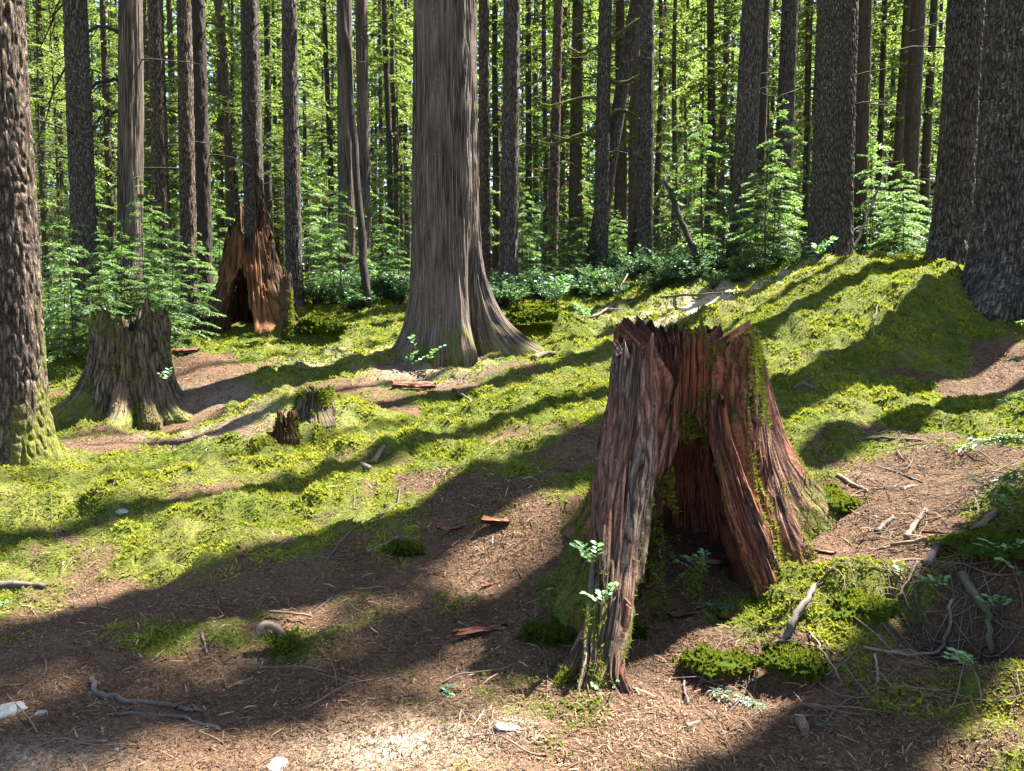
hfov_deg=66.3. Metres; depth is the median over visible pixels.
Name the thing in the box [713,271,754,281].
leafy bush
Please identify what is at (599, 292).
leafy bush
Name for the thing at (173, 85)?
young hemlock
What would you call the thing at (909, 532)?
fallen stick
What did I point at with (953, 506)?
fallen twig
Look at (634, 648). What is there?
fallen twig
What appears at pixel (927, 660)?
fallen twig
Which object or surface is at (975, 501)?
fallen twig
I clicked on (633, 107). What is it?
conifer tree
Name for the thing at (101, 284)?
hemlock sapling
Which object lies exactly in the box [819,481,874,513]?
moss clump
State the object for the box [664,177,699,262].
dead branch
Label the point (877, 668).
fallen stick
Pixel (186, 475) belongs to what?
fallen twig
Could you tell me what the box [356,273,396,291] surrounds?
leafy bush
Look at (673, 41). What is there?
conifer tree
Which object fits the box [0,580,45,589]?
fallen stick
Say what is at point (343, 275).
leafy bush
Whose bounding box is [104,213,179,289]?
hemlock sapling
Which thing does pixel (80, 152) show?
conifer tree
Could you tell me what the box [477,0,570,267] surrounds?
conifer tree
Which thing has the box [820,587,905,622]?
moss clump
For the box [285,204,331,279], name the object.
hemlock sapling
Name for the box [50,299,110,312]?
leafy bush
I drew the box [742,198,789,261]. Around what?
hemlock sapling
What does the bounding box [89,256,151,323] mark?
hemlock sapling
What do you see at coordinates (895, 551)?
fallen twig
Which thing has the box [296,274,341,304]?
leafy bush
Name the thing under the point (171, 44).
conifer tree
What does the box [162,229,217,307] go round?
hemlock sapling
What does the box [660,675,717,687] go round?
fallen twig
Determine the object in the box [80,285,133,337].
hemlock sapling
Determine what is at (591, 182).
young hemlock
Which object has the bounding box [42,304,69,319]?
leafy bush
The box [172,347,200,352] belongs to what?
bark piece
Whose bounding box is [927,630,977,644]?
fallen twig
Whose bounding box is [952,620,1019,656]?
fallen twig
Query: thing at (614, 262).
leafy bush
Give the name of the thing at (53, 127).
conifer tree
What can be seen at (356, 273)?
leafy bush
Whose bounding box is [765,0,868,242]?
conifer tree
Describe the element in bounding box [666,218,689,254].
hemlock sapling
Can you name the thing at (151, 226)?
hemlock sapling
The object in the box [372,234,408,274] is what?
hemlock sapling
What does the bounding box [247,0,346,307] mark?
conifer tree
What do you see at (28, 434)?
conifer tree
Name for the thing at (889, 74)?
conifer tree
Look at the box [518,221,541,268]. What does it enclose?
hemlock sapling
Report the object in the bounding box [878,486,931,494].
fallen twig
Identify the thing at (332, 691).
fallen twig
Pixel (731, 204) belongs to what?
hemlock sapling
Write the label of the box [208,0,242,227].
conifer tree
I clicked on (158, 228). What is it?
hemlock sapling
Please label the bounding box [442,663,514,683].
fallen twig
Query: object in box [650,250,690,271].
leafy bush
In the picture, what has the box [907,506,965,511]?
fallen twig
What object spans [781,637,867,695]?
fallen twig
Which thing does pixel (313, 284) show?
leafy bush
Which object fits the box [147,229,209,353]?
hemlock sapling
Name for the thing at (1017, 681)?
fallen twig
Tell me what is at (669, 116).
conifer tree
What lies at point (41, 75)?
conifer tree
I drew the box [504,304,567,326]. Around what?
moss clump
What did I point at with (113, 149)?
conifer tree
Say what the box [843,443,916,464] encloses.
fallen twig
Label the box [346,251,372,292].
hemlock sapling
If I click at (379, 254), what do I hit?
hemlock sapling
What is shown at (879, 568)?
fallen twig
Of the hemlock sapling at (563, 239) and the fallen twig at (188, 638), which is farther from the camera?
the hemlock sapling at (563, 239)
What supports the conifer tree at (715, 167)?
on the ground
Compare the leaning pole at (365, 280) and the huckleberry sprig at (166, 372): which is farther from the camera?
the leaning pole at (365, 280)
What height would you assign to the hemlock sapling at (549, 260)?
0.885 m
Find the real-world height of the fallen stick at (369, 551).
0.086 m
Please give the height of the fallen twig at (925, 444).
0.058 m
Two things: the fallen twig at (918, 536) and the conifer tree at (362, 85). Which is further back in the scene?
the conifer tree at (362, 85)
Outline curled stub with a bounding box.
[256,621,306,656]
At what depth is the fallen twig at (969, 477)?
4.67 m
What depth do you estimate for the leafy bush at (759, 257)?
14.99 m
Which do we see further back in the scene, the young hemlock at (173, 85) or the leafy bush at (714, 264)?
the young hemlock at (173, 85)
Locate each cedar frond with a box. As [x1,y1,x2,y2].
[437,684,456,696]
[690,600,736,611]
[706,685,765,709]
[812,717,832,729]
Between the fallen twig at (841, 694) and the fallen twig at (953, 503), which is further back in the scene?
the fallen twig at (953, 503)
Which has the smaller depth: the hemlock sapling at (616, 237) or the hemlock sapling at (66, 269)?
the hemlock sapling at (66, 269)
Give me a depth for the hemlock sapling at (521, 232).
17.91 m
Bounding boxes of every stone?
[0,701,27,719]
[34,710,47,715]
[116,508,128,514]
[266,757,287,770]
[494,722,519,730]
[797,716,809,732]
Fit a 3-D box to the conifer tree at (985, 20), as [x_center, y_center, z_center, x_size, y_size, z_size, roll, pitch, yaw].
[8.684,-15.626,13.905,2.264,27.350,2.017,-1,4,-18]
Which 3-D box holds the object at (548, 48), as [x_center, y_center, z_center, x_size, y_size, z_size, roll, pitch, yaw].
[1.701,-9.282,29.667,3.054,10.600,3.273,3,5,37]
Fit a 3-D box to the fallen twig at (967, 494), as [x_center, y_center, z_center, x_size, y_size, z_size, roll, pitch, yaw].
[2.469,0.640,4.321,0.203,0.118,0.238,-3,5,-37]
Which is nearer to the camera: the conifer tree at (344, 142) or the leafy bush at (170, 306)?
the leafy bush at (170, 306)
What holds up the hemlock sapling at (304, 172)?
on the ground
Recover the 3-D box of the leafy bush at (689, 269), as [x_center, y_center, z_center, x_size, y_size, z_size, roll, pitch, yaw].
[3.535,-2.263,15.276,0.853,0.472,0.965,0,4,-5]
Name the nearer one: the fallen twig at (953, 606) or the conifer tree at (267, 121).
the fallen twig at (953, 606)
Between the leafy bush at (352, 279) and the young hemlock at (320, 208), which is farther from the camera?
the young hemlock at (320, 208)
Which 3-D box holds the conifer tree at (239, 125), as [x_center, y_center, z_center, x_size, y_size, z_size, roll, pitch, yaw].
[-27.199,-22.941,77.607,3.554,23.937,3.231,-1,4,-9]
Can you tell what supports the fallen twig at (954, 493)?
on the ground
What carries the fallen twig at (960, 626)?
on the ground
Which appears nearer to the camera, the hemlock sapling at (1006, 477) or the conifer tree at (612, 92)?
the hemlock sapling at (1006, 477)
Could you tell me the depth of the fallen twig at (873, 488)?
4.85 m
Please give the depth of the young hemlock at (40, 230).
21.34 m
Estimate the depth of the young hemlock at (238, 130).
35.14 m
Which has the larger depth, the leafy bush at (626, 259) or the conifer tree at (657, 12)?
the conifer tree at (657, 12)
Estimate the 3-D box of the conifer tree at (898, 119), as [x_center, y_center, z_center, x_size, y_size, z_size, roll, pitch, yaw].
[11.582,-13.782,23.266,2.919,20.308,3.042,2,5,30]
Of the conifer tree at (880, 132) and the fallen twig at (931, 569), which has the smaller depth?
the fallen twig at (931, 569)
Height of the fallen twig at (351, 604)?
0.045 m
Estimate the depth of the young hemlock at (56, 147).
23.05 m
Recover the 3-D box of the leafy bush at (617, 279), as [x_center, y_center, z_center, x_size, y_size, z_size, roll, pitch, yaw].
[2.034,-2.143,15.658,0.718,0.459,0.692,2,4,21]
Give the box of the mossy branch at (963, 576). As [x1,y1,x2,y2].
[956,570,994,654]
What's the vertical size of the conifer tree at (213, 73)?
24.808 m
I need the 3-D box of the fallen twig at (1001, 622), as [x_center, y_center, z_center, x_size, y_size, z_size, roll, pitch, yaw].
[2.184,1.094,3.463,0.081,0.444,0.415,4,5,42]
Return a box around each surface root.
[88,675,202,712]
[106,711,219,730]
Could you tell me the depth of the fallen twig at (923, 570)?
3.80 m
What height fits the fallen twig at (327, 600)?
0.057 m
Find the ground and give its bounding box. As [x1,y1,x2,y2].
[0,250,1023,770]
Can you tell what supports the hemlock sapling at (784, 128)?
on the ground
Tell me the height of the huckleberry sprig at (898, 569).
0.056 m
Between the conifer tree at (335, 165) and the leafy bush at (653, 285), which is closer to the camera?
the leafy bush at (653, 285)
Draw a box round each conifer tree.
[0,0,63,466]
[25,0,68,279]
[25,0,97,284]
[25,0,101,285]
[26,0,65,275]
[28,1,65,274]
[32,0,117,332]
[32,9,67,258]
[33,0,208,317]
[48,67,70,272]
[62,0,149,281]
[87,0,117,245]
[91,0,227,294]
[93,3,117,267]
[94,36,117,269]
[105,0,178,283]
[107,1,178,279]
[144,0,215,277]
[144,0,252,303]
[145,0,218,318]
[147,0,277,235]
[176,0,242,264]
[206,18,224,270]
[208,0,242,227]
[221,3,321,232]
[224,38,242,230]
[232,0,309,265]
[238,0,282,239]
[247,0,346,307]
[259,0,319,274]
[276,0,336,275]
[280,0,382,275]
[297,2,324,270]
[299,9,337,267]
[300,0,385,278]
[301,1,337,272]
[313,0,356,238]
[313,0,394,272]
[352,0,412,267]
[352,0,412,269]
[352,0,412,274]
[352,1,411,261]
[354,0,412,269]
[377,0,412,271]
[477,0,521,278]
[477,0,532,271]
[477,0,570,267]
[478,0,557,288]
[491,0,593,269]
[501,0,541,267]
[518,0,567,264]
[519,0,580,270]
[519,0,613,266]
[530,0,628,267]
[531,0,666,271]
[532,3,597,246]
[539,0,614,224]
[568,0,670,265]
[570,0,610,232]
[585,0,674,261]
[595,0,625,218]
[596,0,669,238]
[610,0,628,199]
[615,0,676,271]
[628,0,697,257]
[653,0,701,252]
[653,0,718,255]
[653,5,683,255]
[654,0,721,253]
[654,0,721,256]
[666,0,770,255]
[668,0,707,255]
[676,0,719,240]
[677,1,722,246]
[681,0,771,253]
[700,0,739,218]
[703,73,728,248]
[707,0,773,265]
[708,0,813,257]
[722,0,812,248]
[733,0,812,249]
[760,0,808,252]
[768,0,816,253]
[772,0,913,262]
[772,1,813,249]
[773,0,817,215]
[777,0,814,252]
[853,0,900,254]
[867,0,902,253]
[868,0,898,180]
[868,0,944,250]
[869,0,942,248]
[869,1,900,236]
[869,2,900,163]
[870,0,945,249]
[871,0,940,248]
[871,0,941,252]
[874,4,902,155]
[886,0,986,264]
[916,0,946,242]
[919,1,946,226]
[960,0,1023,324]
[975,0,987,178]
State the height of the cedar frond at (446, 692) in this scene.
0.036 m
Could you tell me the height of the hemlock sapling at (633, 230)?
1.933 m
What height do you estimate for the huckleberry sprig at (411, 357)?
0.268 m
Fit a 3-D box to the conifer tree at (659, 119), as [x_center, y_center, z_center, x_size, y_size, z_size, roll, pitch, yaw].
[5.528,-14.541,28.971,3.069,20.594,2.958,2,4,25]
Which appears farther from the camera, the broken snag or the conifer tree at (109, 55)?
the conifer tree at (109, 55)
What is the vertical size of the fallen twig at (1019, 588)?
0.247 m
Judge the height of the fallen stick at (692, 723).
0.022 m
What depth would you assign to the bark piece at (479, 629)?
3.91 m
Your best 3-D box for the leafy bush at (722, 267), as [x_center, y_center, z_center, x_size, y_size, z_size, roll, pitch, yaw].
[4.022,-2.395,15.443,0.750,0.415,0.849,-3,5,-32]
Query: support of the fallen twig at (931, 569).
on the ground
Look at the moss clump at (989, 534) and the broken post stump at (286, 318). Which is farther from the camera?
the broken post stump at (286, 318)
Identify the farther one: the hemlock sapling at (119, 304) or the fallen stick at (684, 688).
the hemlock sapling at (119, 304)
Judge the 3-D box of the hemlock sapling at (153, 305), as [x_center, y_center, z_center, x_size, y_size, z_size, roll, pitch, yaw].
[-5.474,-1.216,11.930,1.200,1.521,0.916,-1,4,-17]
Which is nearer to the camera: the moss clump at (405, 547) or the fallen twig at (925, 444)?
the moss clump at (405, 547)
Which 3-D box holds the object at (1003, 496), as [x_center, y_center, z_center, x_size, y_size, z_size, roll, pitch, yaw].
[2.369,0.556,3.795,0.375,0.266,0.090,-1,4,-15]
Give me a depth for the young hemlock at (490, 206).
29.27 m
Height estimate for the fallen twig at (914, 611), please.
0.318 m
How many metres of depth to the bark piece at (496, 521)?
4.93 m
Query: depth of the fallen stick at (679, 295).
13.75 m
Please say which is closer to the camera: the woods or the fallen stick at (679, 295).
the fallen stick at (679, 295)
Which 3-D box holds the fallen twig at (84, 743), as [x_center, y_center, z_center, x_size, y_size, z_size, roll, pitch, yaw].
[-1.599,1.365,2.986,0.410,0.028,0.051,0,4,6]
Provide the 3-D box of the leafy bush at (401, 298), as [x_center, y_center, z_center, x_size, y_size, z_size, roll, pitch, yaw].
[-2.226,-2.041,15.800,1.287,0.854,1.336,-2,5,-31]
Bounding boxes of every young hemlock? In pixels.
[25,0,106,292]
[26,0,114,287]
[30,99,70,263]
[33,143,53,271]
[49,177,71,270]
[64,130,116,283]
[93,23,117,250]
[101,79,179,268]
[147,17,237,237]
[168,79,219,256]
[210,12,304,227]
[210,119,243,257]
[230,0,337,238]
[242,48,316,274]
[242,93,302,253]
[243,141,307,263]
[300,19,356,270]
[302,101,377,266]
[302,152,338,266]
[310,51,378,234]
[368,0,412,243]
[490,68,536,244]
[490,167,492,259]
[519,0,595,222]
[520,160,542,257]
[541,121,594,256]
[566,153,612,262]
[584,61,628,250]
[608,156,628,243]
[609,29,689,235]
[627,36,689,246]
[663,10,736,250]
[678,138,725,247]
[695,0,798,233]
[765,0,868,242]
[770,83,801,240]
[772,39,814,236]
[773,38,814,228]
[791,128,870,235]
[867,86,887,241]
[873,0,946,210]
[888,36,941,219]
[917,26,944,229]
[927,159,936,201]
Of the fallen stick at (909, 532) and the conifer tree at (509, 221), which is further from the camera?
the conifer tree at (509, 221)
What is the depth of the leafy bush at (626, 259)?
16.56 m
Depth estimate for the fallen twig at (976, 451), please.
5.02 m
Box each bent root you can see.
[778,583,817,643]
[922,542,958,565]
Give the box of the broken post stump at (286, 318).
[265,270,295,338]
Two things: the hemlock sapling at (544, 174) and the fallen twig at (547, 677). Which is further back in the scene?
the hemlock sapling at (544, 174)
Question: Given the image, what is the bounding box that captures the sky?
[32,0,944,264]
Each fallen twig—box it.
[7,694,37,732]
[39,738,145,746]
[40,487,56,530]
[40,643,68,677]
[59,546,97,577]
[69,596,111,609]
[152,623,234,655]
[169,473,218,485]
[181,604,223,618]
[198,728,223,743]
[231,662,327,672]
[253,535,296,558]
[298,671,372,710]
[301,593,339,599]
[312,642,336,687]
[313,585,336,613]
[323,540,370,559]
[335,595,364,613]
[354,586,386,589]
[383,593,423,626]
[424,562,458,575]
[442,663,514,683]
[456,587,501,600]
[464,723,545,755]
[471,476,516,501]
[473,640,529,682]
[491,723,523,744]
[542,649,548,700]
[631,637,639,659]
[657,663,727,687]
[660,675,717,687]
[698,709,759,764]
[715,671,750,720]
[717,670,740,709]
[729,630,759,694]
[740,628,806,643]
[766,587,801,609]
[776,693,858,722]
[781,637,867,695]
[790,702,868,714]
[799,602,825,616]
[801,702,895,712]
[807,641,888,688]
[815,555,850,585]
[815,591,898,656]
[817,680,867,698]
[823,567,870,592]
[831,563,908,587]
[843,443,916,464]
[846,635,940,669]
[848,482,909,498]
[849,562,899,641]
[853,544,932,552]
[854,516,944,535]
[855,491,913,524]
[855,510,903,532]
[861,429,903,436]
[862,665,898,692]
[864,533,928,554]
[873,557,915,610]
[876,564,925,661]
[877,622,955,668]
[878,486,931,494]
[878,645,928,664]
[878,685,964,700]
[880,472,954,475]
[880,560,916,611]
[880,564,957,593]
[887,553,965,598]
[892,557,925,645]
[892,558,996,563]
[893,557,984,615]
[895,431,912,444]
[896,457,920,471]
[903,463,977,468]
[906,443,944,450]
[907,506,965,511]
[907,623,935,662]
[911,561,929,631]
[912,521,927,550]
[914,546,957,552]
[918,549,954,592]
[918,560,962,591]
[921,498,980,520]
[924,615,1014,667]
[925,492,982,499]
[925,662,981,705]
[926,514,979,529]
[926,561,1008,644]
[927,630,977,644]
[928,468,1003,487]
[931,682,1023,701]
[932,493,984,515]
[932,547,973,646]
[939,590,989,616]
[940,447,998,465]
[943,487,991,518]
[946,560,955,607]
[948,664,966,712]
[950,487,987,512]
[951,558,1015,575]
[951,559,1005,667]
[952,573,1023,587]
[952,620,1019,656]
[955,581,974,667]
[956,587,1023,628]
[961,482,1022,509]
[961,592,981,632]
[967,601,1018,640]
[968,542,1023,613]
[972,601,1001,621]
[973,475,1003,486]
[975,585,1021,665]
[982,556,1009,621]
[991,457,1023,475]
[993,693,1023,701]
[995,666,1023,703]
[999,576,1007,659]
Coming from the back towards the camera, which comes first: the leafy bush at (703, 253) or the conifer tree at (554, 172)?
the conifer tree at (554, 172)
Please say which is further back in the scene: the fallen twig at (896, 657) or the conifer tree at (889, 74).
the conifer tree at (889, 74)
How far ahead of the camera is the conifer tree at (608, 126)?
17.60 m
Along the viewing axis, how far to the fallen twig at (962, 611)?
3.64 m
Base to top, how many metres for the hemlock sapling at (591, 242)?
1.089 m
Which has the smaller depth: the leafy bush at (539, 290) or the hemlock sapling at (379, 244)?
the leafy bush at (539, 290)
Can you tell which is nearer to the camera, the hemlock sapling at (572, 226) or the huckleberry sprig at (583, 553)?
the huckleberry sprig at (583, 553)
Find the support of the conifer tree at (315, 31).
on the ground
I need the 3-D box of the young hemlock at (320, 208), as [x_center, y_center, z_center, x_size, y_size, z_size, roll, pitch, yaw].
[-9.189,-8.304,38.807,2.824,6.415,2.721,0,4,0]
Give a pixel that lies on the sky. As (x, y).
(173, 14)
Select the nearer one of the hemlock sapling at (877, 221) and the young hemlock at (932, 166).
the hemlock sapling at (877, 221)
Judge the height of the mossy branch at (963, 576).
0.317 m
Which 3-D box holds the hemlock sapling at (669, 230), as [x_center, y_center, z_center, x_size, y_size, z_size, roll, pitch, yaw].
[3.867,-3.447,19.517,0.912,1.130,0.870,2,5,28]
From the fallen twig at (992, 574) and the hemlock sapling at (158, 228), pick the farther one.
the hemlock sapling at (158, 228)
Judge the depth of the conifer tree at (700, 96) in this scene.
51.41 m
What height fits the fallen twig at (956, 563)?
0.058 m
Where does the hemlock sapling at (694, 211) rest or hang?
on the ground
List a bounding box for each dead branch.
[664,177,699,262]
[872,295,885,339]
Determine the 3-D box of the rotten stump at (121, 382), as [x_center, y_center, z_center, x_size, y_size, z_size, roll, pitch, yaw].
[-4.619,-0.257,9.609,1.851,1.692,1.796,2,4,24]
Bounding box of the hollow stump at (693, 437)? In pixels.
[552,312,841,694]
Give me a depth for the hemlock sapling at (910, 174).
16.03 m
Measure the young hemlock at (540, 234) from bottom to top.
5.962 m
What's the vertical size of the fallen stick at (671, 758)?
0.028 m
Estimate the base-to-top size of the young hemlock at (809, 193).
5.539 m
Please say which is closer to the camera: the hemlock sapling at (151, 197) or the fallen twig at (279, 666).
the fallen twig at (279, 666)
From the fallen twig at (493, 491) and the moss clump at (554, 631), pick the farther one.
the fallen twig at (493, 491)
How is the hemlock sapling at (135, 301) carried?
on the ground
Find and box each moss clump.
[284,313,349,335]
[375,537,430,557]
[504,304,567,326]
[511,619,576,646]
[631,621,649,642]
[670,642,756,679]
[748,638,838,682]
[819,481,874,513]
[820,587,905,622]
[927,523,1023,563]
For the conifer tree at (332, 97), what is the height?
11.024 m
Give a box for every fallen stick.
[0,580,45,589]
[200,631,207,653]
[225,677,252,688]
[268,610,310,616]
[313,486,399,581]
[360,462,370,470]
[366,534,402,553]
[371,444,385,462]
[452,388,492,414]
[530,351,555,359]
[590,273,633,317]
[595,292,728,312]
[659,752,681,761]
[681,673,688,705]
[685,720,700,726]
[793,381,813,390]
[794,718,808,735]
[805,629,840,680]
[836,473,869,491]
[837,435,954,440]
[863,598,954,656]
[868,545,894,550]
[873,653,879,683]
[874,516,894,533]
[877,465,922,482]
[878,558,923,564]
[890,507,997,546]
[893,561,918,602]
[899,484,917,490]
[903,508,928,539]
[921,527,1023,535]
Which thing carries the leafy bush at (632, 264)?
on the ground
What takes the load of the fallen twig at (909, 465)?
on the ground
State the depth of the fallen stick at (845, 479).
4.95 m
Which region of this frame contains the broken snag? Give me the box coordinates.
[179,132,299,337]
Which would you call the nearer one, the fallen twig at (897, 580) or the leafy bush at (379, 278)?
the fallen twig at (897, 580)
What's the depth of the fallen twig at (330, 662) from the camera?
3.68 m
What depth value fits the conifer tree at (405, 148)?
36.69 m
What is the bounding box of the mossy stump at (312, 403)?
[285,383,338,430]
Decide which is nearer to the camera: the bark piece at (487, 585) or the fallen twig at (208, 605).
the fallen twig at (208, 605)
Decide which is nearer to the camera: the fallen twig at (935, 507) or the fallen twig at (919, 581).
the fallen twig at (919, 581)
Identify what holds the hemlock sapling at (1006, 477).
on the ground
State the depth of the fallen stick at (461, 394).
9.36 m
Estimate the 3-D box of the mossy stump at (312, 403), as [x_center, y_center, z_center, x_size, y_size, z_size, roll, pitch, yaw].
[-2.037,0.227,7.886,0.604,0.507,0.609,0,4,0]
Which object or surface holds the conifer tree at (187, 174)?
on the ground
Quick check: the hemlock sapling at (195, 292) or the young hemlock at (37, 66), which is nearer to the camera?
the hemlock sapling at (195, 292)
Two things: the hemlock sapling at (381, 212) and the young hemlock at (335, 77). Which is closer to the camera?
the hemlock sapling at (381, 212)
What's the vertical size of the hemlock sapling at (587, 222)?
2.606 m
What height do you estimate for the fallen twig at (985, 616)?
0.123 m
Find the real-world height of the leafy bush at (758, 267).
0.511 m
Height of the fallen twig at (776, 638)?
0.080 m
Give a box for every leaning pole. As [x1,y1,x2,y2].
[339,0,372,306]
[854,166,886,247]
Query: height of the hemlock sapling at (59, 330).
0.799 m
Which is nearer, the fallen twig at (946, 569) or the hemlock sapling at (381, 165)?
the fallen twig at (946, 569)
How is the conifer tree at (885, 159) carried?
on the ground
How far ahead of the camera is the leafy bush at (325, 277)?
17.36 m
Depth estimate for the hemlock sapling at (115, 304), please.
11.46 m
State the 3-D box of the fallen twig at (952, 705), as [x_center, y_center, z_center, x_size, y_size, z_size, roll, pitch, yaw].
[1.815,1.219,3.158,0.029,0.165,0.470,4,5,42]
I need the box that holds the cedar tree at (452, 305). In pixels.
[392,0,544,367]
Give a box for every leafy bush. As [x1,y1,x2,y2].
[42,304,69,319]
[43,310,60,334]
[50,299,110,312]
[148,287,180,313]
[164,299,200,326]
[170,309,210,325]
[178,282,213,306]
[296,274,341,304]
[303,273,346,301]
[304,278,329,295]
[308,269,372,287]
[308,285,362,302]
[324,265,371,291]
[326,292,373,308]
[331,268,354,285]
[332,266,377,281]
[332,276,361,295]
[340,287,382,308]
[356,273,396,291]
[358,272,409,289]
[370,264,409,303]
[371,280,407,300]
[487,272,529,306]
[487,274,537,285]
[488,274,519,284]
[488,278,524,289]
[492,288,536,304]
[496,278,530,298]
[502,275,530,292]
[514,274,561,297]
[519,264,564,281]
[519,269,537,285]
[521,282,562,298]
[527,272,584,289]
[531,274,565,288]
[534,281,568,302]
[551,259,593,281]
[556,272,592,296]
[563,268,615,284]
[568,281,628,297]
[574,264,618,286]
[577,267,619,274]
[586,263,616,275]
[595,244,629,271]
[598,267,625,286]
[606,256,666,274]
[608,244,658,269]
[612,258,638,272]
[616,258,648,275]
[617,265,645,279]
[635,253,675,272]
[636,270,673,290]
[640,246,694,280]
[647,263,688,286]
[649,244,690,266]
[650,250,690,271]
[666,264,702,283]
[670,256,715,279]
[677,252,713,278]
[682,253,731,277]
[685,245,731,263]
[689,246,729,256]
[697,269,729,278]
[698,254,736,271]
[700,269,727,288]
[701,254,732,267]
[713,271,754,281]
[731,260,769,271]
[734,252,777,276]
[740,250,781,269]
[750,248,797,260]
[768,246,800,262]
[782,255,805,265]
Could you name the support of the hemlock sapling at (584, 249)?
on the ground
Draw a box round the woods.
[25,0,946,271]
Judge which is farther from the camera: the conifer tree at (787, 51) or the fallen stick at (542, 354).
the conifer tree at (787, 51)
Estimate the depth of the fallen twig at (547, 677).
3.48 m
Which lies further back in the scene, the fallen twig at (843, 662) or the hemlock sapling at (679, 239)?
the hemlock sapling at (679, 239)
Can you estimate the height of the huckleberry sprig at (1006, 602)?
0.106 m
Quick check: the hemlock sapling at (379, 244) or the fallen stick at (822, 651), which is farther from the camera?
the hemlock sapling at (379, 244)
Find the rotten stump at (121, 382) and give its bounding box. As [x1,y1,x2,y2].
[50,294,193,430]
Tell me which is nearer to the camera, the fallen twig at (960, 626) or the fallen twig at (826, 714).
the fallen twig at (826, 714)
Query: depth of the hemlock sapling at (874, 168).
16.09 m
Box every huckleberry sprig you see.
[0,599,8,606]
[157,367,172,381]
[403,351,429,368]
[408,334,445,366]
[540,273,572,303]
[569,540,603,566]
[573,301,593,319]
[580,581,618,604]
[591,679,618,701]
[652,573,684,590]
[675,548,711,585]
[801,236,838,261]
[894,565,903,575]
[913,574,949,591]
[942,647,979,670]
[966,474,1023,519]
[973,538,1023,562]
[975,594,1011,612]
[994,557,1023,578]
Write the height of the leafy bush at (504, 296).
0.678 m
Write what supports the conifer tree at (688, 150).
on the ground
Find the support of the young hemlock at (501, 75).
on the ground
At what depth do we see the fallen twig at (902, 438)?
5.75 m
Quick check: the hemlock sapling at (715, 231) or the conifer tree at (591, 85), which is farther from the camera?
the hemlock sapling at (715, 231)
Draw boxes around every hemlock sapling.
[37,171,77,336]
[41,222,118,362]
[41,230,93,347]
[44,273,90,336]
[44,308,82,354]
[49,182,116,289]
[55,228,136,351]
[61,272,129,346]
[74,222,162,338]
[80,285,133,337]
[87,170,193,322]
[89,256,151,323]
[90,231,171,322]
[99,245,116,293]
[100,220,163,289]
[103,191,167,288]
[103,296,131,315]
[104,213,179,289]
[105,192,179,299]
[114,261,182,332]
[119,292,142,317]
[126,255,194,341]
[128,199,203,330]
[146,142,179,275]
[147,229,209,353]
[148,197,223,287]
[161,240,226,342]
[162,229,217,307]
[210,175,243,282]
[212,241,223,283]
[281,157,335,279]
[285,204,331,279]
[300,172,378,304]
[302,145,338,276]
[304,221,361,295]
[304,232,336,279]
[310,196,378,272]
[334,189,379,273]
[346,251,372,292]
[350,230,404,276]
[352,252,383,289]
[356,141,409,269]
[368,237,408,293]
[369,220,409,275]
[370,193,410,264]
[372,233,410,299]
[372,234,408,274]
[374,240,404,277]
[375,162,411,272]
[490,178,500,244]
[518,114,587,254]
[518,186,545,270]
[518,211,557,279]
[518,214,540,275]
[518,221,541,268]
[519,240,533,273]
[528,207,576,272]
[528,246,543,269]
[537,216,584,266]
[541,245,563,274]
[547,212,588,277]
[557,174,617,270]
[558,208,590,263]
[572,226,590,269]
[578,239,611,267]
[608,212,626,263]
[608,212,627,263]
[608,225,634,270]
[609,210,627,256]
[621,215,666,259]
[624,198,672,256]
[633,121,720,256]
[653,226,684,260]
[654,107,730,252]
[665,163,718,262]
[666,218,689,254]
[694,187,753,260]
[703,210,728,249]
[724,182,794,261]
[727,147,806,269]
[727,150,808,267]
[729,99,810,259]
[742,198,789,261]
[747,213,799,257]
[853,127,913,249]
[854,136,906,254]
[855,197,894,255]
[863,204,916,253]
[869,171,928,251]
[870,158,930,252]
[872,198,930,253]
[874,190,925,252]
[884,219,926,253]
[900,229,925,252]
[913,217,931,252]
[917,147,936,224]
[951,356,1023,493]
[967,320,1023,444]
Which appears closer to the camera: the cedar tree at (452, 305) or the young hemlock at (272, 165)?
the cedar tree at (452, 305)
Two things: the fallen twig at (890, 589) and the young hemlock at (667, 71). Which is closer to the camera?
the fallen twig at (890, 589)
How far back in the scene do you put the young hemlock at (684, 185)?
33.44 m
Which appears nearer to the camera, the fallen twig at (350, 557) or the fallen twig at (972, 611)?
the fallen twig at (972, 611)
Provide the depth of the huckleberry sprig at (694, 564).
4.07 m
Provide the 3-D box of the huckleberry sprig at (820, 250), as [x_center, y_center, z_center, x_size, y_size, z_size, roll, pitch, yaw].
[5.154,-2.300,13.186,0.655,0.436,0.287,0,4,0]
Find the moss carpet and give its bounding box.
[0,248,1023,770]
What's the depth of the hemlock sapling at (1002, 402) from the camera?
4.49 m
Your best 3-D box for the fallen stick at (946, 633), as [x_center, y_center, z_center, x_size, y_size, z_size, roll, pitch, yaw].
[1.821,1.120,3.495,0.625,0.225,0.125,-2,5,-28]
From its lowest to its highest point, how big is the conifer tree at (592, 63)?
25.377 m
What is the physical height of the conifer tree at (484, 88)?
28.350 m
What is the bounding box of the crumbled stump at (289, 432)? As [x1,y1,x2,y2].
[271,409,302,446]
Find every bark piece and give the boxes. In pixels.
[81,738,110,743]
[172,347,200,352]
[391,381,435,388]
[436,523,466,530]
[448,689,460,692]
[452,622,507,635]
[481,515,510,525]
[481,582,493,586]
[667,608,701,618]
[689,555,723,563]
[716,614,739,619]
[813,547,836,554]
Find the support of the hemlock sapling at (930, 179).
on the ground

